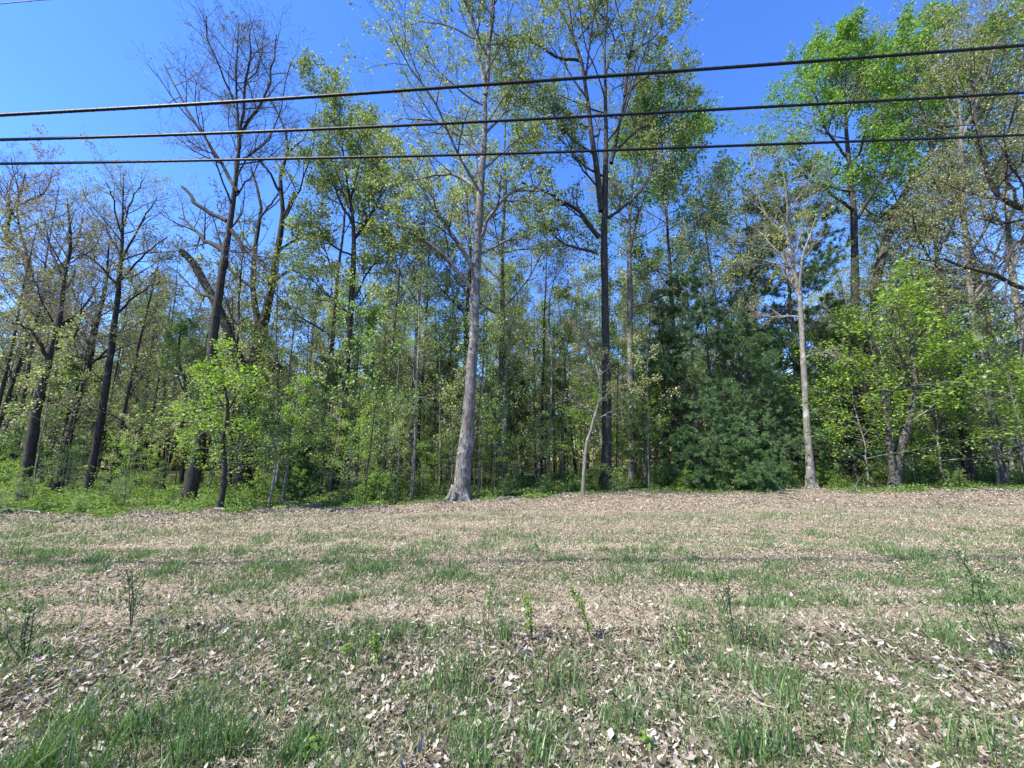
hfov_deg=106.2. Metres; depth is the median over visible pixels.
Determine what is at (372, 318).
woodland tree
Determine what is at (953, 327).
woodland tree
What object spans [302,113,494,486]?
spring tree
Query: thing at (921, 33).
spring tree
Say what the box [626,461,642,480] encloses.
leafy shrub
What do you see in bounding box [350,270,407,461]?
woodland tree
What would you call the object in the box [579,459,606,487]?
leafy shrub
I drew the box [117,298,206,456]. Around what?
woodland tree
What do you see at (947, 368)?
woodland tree
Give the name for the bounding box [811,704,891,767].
grass tuft
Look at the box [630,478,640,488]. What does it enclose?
leafy shrub
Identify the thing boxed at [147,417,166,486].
young tree
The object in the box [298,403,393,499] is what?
maple sapling
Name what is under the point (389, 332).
young tree
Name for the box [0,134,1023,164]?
overhead cable
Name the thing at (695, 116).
spring tree
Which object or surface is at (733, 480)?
leafy shrub
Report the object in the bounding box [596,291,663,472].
woodland tree
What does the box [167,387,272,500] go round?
maple sapling
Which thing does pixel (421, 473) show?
maple sapling
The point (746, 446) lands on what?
pine tree
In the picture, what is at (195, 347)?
woodland tree
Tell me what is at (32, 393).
woodland tree
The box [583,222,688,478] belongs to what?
spring tree
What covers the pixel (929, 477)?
fallen log
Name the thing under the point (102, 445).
woodland tree
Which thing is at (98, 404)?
woodland tree
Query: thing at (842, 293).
woodland tree
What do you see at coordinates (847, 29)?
tulip tree
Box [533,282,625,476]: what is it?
spring tree
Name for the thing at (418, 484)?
leafy shrub
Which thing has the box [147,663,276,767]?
grass tuft
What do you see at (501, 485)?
leafy shrub
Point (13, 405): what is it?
young tree
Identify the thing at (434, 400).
pine tree
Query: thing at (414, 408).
young tree
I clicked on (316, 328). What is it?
spring tree
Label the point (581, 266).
woodland tree
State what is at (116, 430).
woodland tree
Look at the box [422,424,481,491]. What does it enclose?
maple sapling
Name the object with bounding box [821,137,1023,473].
spring tree
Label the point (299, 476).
maple sapling
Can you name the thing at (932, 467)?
leafy shrub
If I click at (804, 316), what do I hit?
woodland tree
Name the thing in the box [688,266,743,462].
woodland tree
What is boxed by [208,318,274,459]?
woodland tree
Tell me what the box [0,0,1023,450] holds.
sky
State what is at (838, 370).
woodland tree
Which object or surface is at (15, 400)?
woodland tree
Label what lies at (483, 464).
maple sapling
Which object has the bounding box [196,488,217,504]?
leafy shrub
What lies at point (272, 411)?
woodland tree
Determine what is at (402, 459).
maple sapling
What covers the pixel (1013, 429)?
young tree
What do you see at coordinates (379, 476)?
leafy shrub
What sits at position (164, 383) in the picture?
spring tree
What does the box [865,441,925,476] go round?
maple sapling
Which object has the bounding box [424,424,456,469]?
maple sapling
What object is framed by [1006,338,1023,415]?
young tree
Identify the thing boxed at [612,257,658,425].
woodland tree
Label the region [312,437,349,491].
maple sapling
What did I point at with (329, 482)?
thin tree
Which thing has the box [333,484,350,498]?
leafy shrub
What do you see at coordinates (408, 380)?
woodland tree
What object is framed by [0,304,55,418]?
woodland tree
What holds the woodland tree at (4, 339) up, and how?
on the ground at (766, 505)
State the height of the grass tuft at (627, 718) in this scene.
0.276 m
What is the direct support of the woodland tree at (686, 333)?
on the ground at (766, 505)
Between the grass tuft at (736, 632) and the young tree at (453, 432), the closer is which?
the grass tuft at (736, 632)
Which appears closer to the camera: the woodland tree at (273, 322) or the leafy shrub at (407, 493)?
the leafy shrub at (407, 493)
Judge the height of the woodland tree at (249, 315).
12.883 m
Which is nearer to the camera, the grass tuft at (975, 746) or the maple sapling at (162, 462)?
the grass tuft at (975, 746)
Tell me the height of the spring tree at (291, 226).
27.341 m
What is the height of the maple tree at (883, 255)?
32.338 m
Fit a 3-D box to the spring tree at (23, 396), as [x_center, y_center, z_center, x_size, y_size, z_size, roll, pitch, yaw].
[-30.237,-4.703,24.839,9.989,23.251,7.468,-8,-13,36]
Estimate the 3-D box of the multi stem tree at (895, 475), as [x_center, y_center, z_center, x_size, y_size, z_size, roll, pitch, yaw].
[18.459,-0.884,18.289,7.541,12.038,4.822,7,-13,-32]
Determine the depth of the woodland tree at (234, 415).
32.22 m
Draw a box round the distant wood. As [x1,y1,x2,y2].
[0,324,1022,470]
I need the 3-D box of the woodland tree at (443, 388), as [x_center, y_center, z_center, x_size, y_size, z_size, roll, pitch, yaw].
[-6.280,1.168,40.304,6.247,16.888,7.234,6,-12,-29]
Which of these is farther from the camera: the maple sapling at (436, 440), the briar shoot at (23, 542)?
the maple sapling at (436, 440)
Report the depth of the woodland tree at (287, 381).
20.71 m
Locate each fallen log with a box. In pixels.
[0,508,40,513]
[214,507,234,510]
[329,507,361,511]
[927,443,1021,478]
[940,488,1016,491]
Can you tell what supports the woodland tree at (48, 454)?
on the ground at (766, 505)
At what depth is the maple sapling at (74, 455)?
18.92 m
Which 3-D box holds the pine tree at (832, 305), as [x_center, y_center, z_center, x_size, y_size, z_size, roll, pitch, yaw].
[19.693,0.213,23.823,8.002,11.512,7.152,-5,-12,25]
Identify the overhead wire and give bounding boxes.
[0,0,43,3]
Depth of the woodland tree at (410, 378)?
33.29 m
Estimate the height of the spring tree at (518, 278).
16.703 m
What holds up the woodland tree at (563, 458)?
on the ground at (766, 505)
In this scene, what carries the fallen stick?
on the ground at (766, 505)
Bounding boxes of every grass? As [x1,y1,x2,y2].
[0,483,1023,767]
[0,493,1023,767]
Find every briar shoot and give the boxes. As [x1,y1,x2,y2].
[0,593,46,662]
[10,516,39,562]
[118,569,157,627]
[369,631,382,668]
[483,567,496,627]
[518,590,538,641]
[569,584,592,642]
[673,620,691,666]
[706,559,742,649]
[937,545,1019,663]
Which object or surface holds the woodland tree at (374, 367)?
on the ground at (766, 505)
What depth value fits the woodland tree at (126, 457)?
34.68 m
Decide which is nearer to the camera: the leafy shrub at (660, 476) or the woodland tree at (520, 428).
the leafy shrub at (660, 476)
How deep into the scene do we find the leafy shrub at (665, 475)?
18.98 m
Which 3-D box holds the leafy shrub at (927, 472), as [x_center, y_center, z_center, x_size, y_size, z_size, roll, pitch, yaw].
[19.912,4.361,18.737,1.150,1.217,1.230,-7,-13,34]
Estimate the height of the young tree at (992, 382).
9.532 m
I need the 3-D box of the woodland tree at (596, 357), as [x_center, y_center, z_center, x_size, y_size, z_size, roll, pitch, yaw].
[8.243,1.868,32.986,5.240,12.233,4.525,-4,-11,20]
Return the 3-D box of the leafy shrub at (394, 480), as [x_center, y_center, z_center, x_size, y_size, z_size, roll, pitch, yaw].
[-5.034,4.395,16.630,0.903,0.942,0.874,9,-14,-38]
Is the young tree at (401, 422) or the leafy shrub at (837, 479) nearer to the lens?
the young tree at (401, 422)
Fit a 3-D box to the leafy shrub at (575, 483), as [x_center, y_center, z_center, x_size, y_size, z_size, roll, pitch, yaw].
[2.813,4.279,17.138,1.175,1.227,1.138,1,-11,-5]
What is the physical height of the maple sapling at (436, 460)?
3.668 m
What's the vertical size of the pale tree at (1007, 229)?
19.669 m
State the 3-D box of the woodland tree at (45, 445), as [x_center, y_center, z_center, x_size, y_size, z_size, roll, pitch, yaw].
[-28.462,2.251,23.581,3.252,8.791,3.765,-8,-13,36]
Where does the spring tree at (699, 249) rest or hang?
on the ground at (766, 505)
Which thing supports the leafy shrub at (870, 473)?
on the ground at (766, 505)
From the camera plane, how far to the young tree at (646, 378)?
18.61 m
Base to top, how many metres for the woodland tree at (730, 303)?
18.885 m
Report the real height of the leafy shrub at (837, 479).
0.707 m
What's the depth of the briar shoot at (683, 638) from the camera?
2.87 m
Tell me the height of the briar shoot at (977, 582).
0.882 m
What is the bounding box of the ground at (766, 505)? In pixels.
[0,465,1023,767]
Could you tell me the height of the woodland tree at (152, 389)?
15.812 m
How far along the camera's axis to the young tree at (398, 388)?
24.46 m
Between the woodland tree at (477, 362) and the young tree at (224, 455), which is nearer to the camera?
the young tree at (224, 455)
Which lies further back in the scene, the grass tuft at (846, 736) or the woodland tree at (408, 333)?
the woodland tree at (408, 333)
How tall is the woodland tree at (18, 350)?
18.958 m
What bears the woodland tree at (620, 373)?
on the ground at (766, 505)
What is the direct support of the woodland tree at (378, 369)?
on the ground at (766, 505)
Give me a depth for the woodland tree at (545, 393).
29.06 m
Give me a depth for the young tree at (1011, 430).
19.10 m
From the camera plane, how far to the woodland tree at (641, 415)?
26.98 m
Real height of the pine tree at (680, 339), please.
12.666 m
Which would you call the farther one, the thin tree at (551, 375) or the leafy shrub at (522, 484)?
the thin tree at (551, 375)
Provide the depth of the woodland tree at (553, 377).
39.89 m
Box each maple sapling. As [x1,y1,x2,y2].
[0,441,35,491]
[0,454,8,478]
[0,460,36,506]
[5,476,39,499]
[34,444,89,493]
[75,432,168,500]
[105,468,140,494]
[133,456,171,492]
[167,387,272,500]
[236,409,326,497]
[259,457,279,478]
[288,466,312,493]
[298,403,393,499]
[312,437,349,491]
[328,390,428,491]
[334,431,395,488]
[374,434,425,482]
[404,439,443,494]
[420,432,454,481]
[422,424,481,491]
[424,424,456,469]
[453,422,496,470]
[472,421,520,489]
[474,448,490,479]
[476,450,494,478]
[490,433,534,489]
[505,416,563,487]
[544,375,622,481]
[563,450,582,468]
[589,441,623,471]
[612,385,685,483]
[781,249,1023,449]
[790,353,950,487]
[844,318,1023,482]
[858,403,960,481]
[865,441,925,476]
[870,421,952,484]
[915,325,1023,484]
[922,355,1023,462]
[933,423,1008,474]
[954,413,1016,465]
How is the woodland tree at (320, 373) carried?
on the ground at (766, 505)
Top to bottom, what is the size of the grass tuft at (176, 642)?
0.364 m
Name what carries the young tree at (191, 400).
on the ground at (766, 505)
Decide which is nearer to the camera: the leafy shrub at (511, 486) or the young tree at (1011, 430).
the leafy shrub at (511, 486)
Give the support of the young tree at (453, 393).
on the ground at (766, 505)
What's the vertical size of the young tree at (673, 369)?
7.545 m
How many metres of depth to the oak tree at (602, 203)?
21.14 m
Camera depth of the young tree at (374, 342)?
15.18 m
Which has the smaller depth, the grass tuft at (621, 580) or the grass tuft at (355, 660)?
the grass tuft at (355, 660)
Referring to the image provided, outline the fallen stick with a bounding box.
[735,490,779,502]
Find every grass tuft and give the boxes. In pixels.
[27,661,209,767]
[132,601,215,661]
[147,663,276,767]
[187,564,247,587]
[268,611,332,651]
[278,696,346,767]
[330,629,372,670]
[425,634,493,700]
[482,605,539,644]
[533,639,588,695]
[589,566,627,583]
[599,688,658,735]
[695,668,792,766]
[704,595,797,656]
[714,671,835,766]
[738,558,789,581]
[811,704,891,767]
[940,707,1021,766]
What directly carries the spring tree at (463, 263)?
on the ground at (766, 505)
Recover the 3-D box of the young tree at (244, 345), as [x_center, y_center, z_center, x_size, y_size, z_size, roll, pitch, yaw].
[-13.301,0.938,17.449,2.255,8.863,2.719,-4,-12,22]
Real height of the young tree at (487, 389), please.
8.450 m
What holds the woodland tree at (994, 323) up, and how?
on the ground at (766, 505)
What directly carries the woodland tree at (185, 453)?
on the ground at (766, 505)
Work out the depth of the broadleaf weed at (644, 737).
2.04 m
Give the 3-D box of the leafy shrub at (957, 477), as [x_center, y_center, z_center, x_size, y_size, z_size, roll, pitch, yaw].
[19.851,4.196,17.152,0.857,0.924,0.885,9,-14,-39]
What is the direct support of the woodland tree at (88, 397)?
on the ground at (766, 505)
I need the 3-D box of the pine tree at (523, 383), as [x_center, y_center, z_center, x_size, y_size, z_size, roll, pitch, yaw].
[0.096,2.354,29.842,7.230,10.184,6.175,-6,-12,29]
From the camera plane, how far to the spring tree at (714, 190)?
25.05 m
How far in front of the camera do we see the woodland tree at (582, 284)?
25.35 m
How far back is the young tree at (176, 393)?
25.00 m
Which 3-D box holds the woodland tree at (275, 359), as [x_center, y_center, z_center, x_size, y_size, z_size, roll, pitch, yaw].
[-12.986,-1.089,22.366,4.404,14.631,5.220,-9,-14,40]
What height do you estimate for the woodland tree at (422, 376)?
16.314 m
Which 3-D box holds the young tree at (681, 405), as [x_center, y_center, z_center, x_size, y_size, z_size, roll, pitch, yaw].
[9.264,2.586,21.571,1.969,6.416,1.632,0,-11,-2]
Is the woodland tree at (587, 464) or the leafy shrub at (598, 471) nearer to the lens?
the leafy shrub at (598, 471)
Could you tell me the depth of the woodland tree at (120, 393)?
47.75 m
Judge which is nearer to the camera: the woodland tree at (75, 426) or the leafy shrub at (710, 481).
the leafy shrub at (710, 481)
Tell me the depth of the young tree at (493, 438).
16.32 m
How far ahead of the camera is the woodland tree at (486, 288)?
20.14 m
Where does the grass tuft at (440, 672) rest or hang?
on the ground at (766, 505)
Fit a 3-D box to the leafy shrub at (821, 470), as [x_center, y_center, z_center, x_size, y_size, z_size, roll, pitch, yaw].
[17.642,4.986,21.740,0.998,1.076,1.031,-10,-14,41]
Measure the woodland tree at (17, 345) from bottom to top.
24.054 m
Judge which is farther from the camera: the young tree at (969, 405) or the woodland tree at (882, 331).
the woodland tree at (882, 331)
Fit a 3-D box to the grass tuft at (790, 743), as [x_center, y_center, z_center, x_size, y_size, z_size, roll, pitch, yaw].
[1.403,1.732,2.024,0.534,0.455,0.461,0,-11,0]
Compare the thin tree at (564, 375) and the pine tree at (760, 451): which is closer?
the pine tree at (760, 451)
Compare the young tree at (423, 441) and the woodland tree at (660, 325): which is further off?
the woodland tree at (660, 325)
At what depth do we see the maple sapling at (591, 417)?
19.16 m
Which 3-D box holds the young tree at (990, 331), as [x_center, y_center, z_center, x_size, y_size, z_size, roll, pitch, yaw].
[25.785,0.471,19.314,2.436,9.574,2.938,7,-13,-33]
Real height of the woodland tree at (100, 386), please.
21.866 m
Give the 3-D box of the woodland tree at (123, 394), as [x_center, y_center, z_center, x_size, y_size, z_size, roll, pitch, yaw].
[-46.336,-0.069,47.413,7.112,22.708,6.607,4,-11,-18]
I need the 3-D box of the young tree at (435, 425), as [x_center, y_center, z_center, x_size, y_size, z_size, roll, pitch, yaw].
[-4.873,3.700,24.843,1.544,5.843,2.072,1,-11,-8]
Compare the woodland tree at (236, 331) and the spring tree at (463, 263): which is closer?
the spring tree at (463, 263)
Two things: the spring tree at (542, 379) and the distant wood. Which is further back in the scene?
the distant wood
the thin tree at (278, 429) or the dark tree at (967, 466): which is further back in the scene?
the dark tree at (967, 466)
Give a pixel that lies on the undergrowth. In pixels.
(243, 502)
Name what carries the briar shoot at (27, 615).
on the ground at (766, 505)
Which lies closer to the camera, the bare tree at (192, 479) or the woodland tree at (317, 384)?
the bare tree at (192, 479)
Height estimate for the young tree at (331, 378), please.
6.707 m
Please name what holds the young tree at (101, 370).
on the ground at (766, 505)
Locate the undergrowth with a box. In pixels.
[0,463,1023,517]
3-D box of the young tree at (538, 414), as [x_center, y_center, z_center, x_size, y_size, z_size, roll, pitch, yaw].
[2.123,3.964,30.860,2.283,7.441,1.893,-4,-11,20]
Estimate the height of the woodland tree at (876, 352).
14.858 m
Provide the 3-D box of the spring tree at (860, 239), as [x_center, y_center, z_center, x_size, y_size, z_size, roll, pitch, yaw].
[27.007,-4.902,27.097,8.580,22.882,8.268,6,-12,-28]
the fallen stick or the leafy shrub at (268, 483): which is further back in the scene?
the leafy shrub at (268, 483)
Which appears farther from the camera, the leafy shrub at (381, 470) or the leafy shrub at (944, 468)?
the leafy shrub at (944, 468)
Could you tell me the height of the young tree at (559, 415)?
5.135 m
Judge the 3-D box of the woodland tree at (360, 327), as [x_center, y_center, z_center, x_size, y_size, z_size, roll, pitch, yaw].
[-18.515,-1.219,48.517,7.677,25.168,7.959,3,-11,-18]
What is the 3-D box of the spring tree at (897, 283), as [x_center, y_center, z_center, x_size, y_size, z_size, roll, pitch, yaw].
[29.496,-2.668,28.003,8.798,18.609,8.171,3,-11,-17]
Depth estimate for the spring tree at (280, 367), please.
23.72 m
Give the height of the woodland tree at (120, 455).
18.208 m
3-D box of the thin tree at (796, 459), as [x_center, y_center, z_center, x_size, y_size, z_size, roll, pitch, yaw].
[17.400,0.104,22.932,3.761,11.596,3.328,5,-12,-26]
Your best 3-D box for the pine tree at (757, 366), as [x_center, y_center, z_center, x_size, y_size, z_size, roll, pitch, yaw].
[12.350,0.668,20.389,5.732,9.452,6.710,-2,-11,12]
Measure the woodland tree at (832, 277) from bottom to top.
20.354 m
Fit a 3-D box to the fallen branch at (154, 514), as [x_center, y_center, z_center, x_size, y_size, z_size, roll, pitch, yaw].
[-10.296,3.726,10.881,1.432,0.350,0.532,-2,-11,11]
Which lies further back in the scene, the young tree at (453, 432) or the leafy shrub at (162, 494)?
the young tree at (453, 432)
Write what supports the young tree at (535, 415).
on the ground at (766, 505)
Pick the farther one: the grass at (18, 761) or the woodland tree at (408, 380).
the woodland tree at (408, 380)
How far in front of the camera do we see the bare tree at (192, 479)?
17.46 m
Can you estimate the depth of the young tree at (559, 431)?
22.12 m
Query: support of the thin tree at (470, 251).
on the ground at (766, 505)
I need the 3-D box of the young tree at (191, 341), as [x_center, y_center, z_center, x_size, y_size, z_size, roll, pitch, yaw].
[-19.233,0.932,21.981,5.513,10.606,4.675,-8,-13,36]
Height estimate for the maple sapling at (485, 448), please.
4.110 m
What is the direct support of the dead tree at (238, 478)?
on the ground at (766, 505)
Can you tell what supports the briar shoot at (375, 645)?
on the ground at (766, 505)
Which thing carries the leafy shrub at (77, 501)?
on the ground at (766, 505)
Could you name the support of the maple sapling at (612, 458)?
on the ground at (766, 505)
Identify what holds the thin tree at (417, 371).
on the ground at (766, 505)
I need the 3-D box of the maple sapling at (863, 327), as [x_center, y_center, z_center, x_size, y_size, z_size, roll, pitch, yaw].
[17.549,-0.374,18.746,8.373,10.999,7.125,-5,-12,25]
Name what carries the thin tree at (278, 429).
on the ground at (766, 505)
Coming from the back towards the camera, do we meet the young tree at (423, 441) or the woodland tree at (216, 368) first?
the woodland tree at (216, 368)
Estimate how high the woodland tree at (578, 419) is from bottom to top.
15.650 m
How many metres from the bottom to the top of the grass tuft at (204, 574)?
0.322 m
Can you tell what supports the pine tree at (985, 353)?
on the ground at (766, 505)
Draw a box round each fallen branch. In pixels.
[138,510,165,517]
[646,488,672,496]
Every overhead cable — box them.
[0,44,1023,116]
[0,91,1023,140]
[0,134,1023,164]
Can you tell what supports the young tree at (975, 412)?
on the ground at (766, 505)
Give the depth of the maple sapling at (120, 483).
17.61 m
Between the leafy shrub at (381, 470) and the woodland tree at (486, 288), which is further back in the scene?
the woodland tree at (486, 288)
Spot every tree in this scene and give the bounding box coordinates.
[0,122,118,488]
[0,141,104,473]
[0,174,121,500]
[0,203,82,433]
[0,212,108,425]
[0,269,84,429]
[0,271,24,416]
[0,271,87,443]
[0,272,58,434]
[0,285,67,409]
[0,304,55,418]
[0,304,72,442]
[0,307,77,486]
[0,309,26,430]
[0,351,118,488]
[0,370,34,449]
[1,210,184,489]
[1,351,88,490]
[3,310,91,496]
[10,293,93,479]
[14,222,168,493]
[16,262,112,482]
[21,296,113,491]
[23,326,94,478]
[24,363,109,458]
[41,317,130,472]
[46,335,99,471]
[52,299,116,420]
[53,127,219,497]
[55,222,192,493]
[55,361,115,472]
[57,286,172,446]
[62,312,134,433]
[64,348,124,488]
[66,334,112,472]
[72,266,189,477]
[85,256,155,478]
[86,380,143,454]
[95,303,172,473]
[98,288,186,487]
[98,290,185,473]
[101,298,201,477]
[102,268,180,476]
[104,314,160,473]
[107,240,224,485]
[107,324,174,476]
[108,320,170,478]
[108,402,143,485]
[115,277,194,486]
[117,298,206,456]
[118,277,193,476]
[119,307,230,492]
[121,408,158,486]
[125,0,330,504]
[127,337,302,506]
[132,353,189,482]
[139,273,241,483]
[143,373,207,498]
[144,319,195,482]
[146,312,209,481]
[146,389,190,496]
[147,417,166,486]
[150,260,250,482]
[160,277,270,475]
[164,302,237,436]
[172,321,231,398]
[173,177,299,492]
[178,281,263,474]
[179,51,345,490]
[189,58,456,488]
[190,296,248,431]
[192,318,262,487]
[196,257,260,480]
[196,315,297,482]
[198,308,253,457]
[202,305,258,465]
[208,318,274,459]
[211,341,263,466]
[233,394,264,485]
[236,333,301,485]
[239,279,304,396]
[241,239,320,459]
[246,327,285,470]
[248,283,327,488]
[252,402,301,505]
[257,347,291,471]
[261,250,366,472]
[268,337,303,460]
[268,438,323,500]
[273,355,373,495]
[278,269,345,473]
[278,286,357,432]
[281,372,324,503]
[285,44,433,494]
[290,292,344,429]
[292,319,350,420]
[293,203,452,477]
[296,298,370,464]
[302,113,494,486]
[302,334,343,471]
[304,297,397,484]
[307,283,390,491]
[307,366,352,455]
[308,293,371,485]
[319,389,352,496]
[320,268,413,494]
[320,283,400,470]
[323,0,600,501]
[323,347,358,434]
[333,358,382,468]
[340,281,389,471]
[347,314,407,480]
[349,281,418,501]
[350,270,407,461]
[357,278,417,476]
[365,348,404,470]
[367,289,437,476]
[372,280,434,475]
[372,292,433,483]
[372,296,402,472]
[372,324,432,458]
[378,24,617,483]
[378,345,412,486]
[378,349,411,447]
[381,408,402,453]
[382,185,486,485]
[386,238,519,481]
[387,276,434,473]
[388,391,416,500]
[389,298,430,471]
[390,312,431,451]
[391,358,431,453]
[392,259,456,498]
[397,373,442,500]
[399,328,459,473]
[400,338,491,482]
[401,168,516,486]
[405,287,462,478]
[405,376,446,486]
[407,263,480,490]
[408,339,450,478]
[420,268,502,441]
[420,418,431,481]
[421,413,437,486]
[427,325,478,473]
[429,397,444,445]
[433,292,504,416]
[436,289,491,442]
[436,371,461,483]
[437,0,714,489]
[437,314,503,493]
[443,243,519,490]
[443,367,476,477]
[454,221,556,479]
[455,259,515,474]
[473,354,559,479]
[474,284,539,430]
[474,369,515,470]
[474,373,497,481]
[474,398,495,490]
[475,261,537,468]
[476,388,513,493]
[477,291,531,429]
[477,307,530,435]
[478,262,545,487]
[479,299,536,484]
[479,353,514,482]
[481,264,561,475]
[493,379,519,449]
[498,204,599,478]
[507,380,537,469]
[511,311,541,461]
[512,297,558,476]
[512,317,550,468]
[521,382,548,478]
[523,303,573,471]
[524,253,587,480]
[527,354,579,477]
[527,403,552,489]
[530,304,583,468]
[531,393,548,465]
[532,334,558,467]
[532,348,565,480]
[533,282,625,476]
[535,298,584,471]
[538,294,587,481]
[546,409,569,478]
[547,344,584,474]
[547,407,569,483]
[548,251,600,472]
[552,360,592,464]
[553,267,649,450]
[555,306,601,468]
[559,309,639,494]
[562,409,585,479]
[564,264,637,469]
[571,249,624,442]
[578,70,699,484]
[580,51,778,464]
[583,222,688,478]
[583,339,626,452]
[585,362,625,430]
[586,330,618,439]
[591,323,640,455]
[592,306,645,485]
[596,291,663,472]
[596,388,625,439]
[600,298,650,467]
[601,317,627,468]
[610,269,658,408]
[611,263,682,482]
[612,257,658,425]
[612,326,722,476]
[614,270,671,470]
[618,254,785,487]
[618,350,641,478]
[618,400,635,446]
[619,358,669,465]
[628,332,679,488]
[633,114,835,414]
[634,382,655,465]
[635,300,703,479]
[637,160,764,465]
[640,292,691,448]
[642,276,702,454]
[645,297,689,468]
[651,339,694,458]
[659,285,714,414]
[661,424,728,492]
[662,351,702,433]
[662,379,692,455]
[673,350,724,447]
[676,312,710,427]
[678,263,731,453]
[679,138,820,427]
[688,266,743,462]
[694,242,762,388]
[695,109,856,487]
[696,163,1012,478]
[696,309,829,485]
[698,325,735,424]
[699,199,815,453]
[703,414,785,493]
[708,261,767,389]
[721,0,924,481]
[723,294,775,432]
[727,244,815,461]
[747,328,824,477]
[748,431,800,487]
[754,311,836,469]
[761,325,815,451]
[764,292,844,474]
[782,291,939,478]
[784,294,837,465]
[786,331,843,481]
[795,311,883,473]
[798,309,843,464]
[803,300,846,470]
[805,327,892,468]
[806,265,878,410]
[809,294,865,477]
[811,277,876,461]
[816,0,1023,480]
[817,282,884,474]
[819,0,1023,475]
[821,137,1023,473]
[821,272,864,438]
[822,151,975,470]
[825,283,891,465]
[826,248,982,486]
[834,281,893,471]
[838,0,1023,335]
[841,0,1023,482]
[843,234,993,468]
[853,272,959,482]
[858,154,1003,480]
[859,255,956,467]
[864,279,908,386]
[874,359,919,477]
[875,361,986,474]
[876,261,1023,471]
[878,353,942,475]
[881,279,982,476]
[893,103,1023,374]
[909,256,970,424]
[913,257,1005,437]
[913,304,1005,434]
[943,378,987,469]
[950,289,1023,485]
[950,396,993,480]
[955,290,1008,429]
[967,286,1016,411]
[971,327,1023,445]
[972,309,1023,470]
[975,333,1023,473]
[985,339,1022,477]
[994,398,1023,480]
[995,391,1023,452]
[1004,405,1023,444]
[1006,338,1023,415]
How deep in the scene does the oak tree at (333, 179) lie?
19.21 m
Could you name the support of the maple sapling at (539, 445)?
on the ground at (766, 505)
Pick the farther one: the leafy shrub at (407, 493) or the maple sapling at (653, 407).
the maple sapling at (653, 407)
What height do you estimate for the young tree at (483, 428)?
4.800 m
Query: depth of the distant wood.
62.06 m
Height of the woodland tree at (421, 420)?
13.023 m
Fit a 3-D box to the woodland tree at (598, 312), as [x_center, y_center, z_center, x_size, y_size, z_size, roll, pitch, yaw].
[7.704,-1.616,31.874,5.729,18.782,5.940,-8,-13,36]
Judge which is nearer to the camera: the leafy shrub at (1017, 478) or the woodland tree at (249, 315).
the leafy shrub at (1017, 478)
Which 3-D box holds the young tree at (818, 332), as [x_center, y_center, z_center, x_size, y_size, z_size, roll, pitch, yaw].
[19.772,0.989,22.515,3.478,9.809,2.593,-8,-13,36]
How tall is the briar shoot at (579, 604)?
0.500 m
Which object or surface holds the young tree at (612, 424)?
on the ground at (766, 505)
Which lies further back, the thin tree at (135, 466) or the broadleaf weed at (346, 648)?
the thin tree at (135, 466)
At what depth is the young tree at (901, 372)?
21.11 m
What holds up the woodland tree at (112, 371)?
on the ground at (766, 505)
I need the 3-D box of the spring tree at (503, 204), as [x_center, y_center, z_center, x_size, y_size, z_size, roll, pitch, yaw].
[-0.111,-9.622,26.109,16.747,32.690,8.388,3,-11,-16]
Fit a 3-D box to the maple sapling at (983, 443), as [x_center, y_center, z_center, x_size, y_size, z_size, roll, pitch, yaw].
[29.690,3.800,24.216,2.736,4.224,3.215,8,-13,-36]
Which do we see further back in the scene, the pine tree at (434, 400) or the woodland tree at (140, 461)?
the woodland tree at (140, 461)
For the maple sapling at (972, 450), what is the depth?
20.56 m
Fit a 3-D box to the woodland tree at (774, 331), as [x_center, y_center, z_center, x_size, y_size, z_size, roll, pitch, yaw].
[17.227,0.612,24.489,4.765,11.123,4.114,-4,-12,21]
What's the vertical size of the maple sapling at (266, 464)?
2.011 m
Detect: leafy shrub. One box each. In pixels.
[22,484,68,509]
[62,492,91,512]
[105,484,129,506]
[129,484,156,505]
[148,481,182,505]
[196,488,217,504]
[200,466,232,493]
[239,469,270,497]
[253,473,276,492]
[269,486,288,502]
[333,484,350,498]
[349,483,369,500]
[350,484,372,501]
[353,466,397,500]
[359,464,400,498]
[364,473,395,497]
[368,471,400,502]
[387,476,406,494]
[400,479,417,496]
[408,474,426,492]
[484,466,506,486]
[498,480,505,489]
[499,471,521,495]
[517,475,527,489]
[540,473,555,491]
[564,466,588,489]
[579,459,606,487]
[605,463,627,490]
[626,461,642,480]
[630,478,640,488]
[646,460,672,488]
[653,467,671,486]
[671,476,684,487]
[674,466,697,489]
[701,473,720,489]
[715,458,742,488]
[722,460,754,489]
[787,462,805,481]
[789,460,805,481]
[815,465,831,483]
[816,463,832,479]
[816,468,840,485]
[823,470,838,484]
[827,474,846,485]
[858,464,884,480]
[860,458,887,484]
[902,462,914,481]
[905,461,938,481]
[912,455,940,476]
[916,475,927,483]
[919,458,948,475]
[933,463,953,476]
[941,467,958,479]
[943,468,969,485]
[1008,466,1023,483]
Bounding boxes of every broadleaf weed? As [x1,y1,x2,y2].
[297,734,323,757]
[340,643,352,656]
[639,730,652,750]
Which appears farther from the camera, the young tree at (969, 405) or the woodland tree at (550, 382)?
the woodland tree at (550, 382)
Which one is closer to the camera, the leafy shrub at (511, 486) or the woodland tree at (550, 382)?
the leafy shrub at (511, 486)
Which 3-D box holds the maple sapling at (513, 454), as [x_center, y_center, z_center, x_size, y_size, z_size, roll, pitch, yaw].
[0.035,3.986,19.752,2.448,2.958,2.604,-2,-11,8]
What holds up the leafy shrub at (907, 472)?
on the ground at (766, 505)
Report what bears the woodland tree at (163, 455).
on the ground at (766, 505)
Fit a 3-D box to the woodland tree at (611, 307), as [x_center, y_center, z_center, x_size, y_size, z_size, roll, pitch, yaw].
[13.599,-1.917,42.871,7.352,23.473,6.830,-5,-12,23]

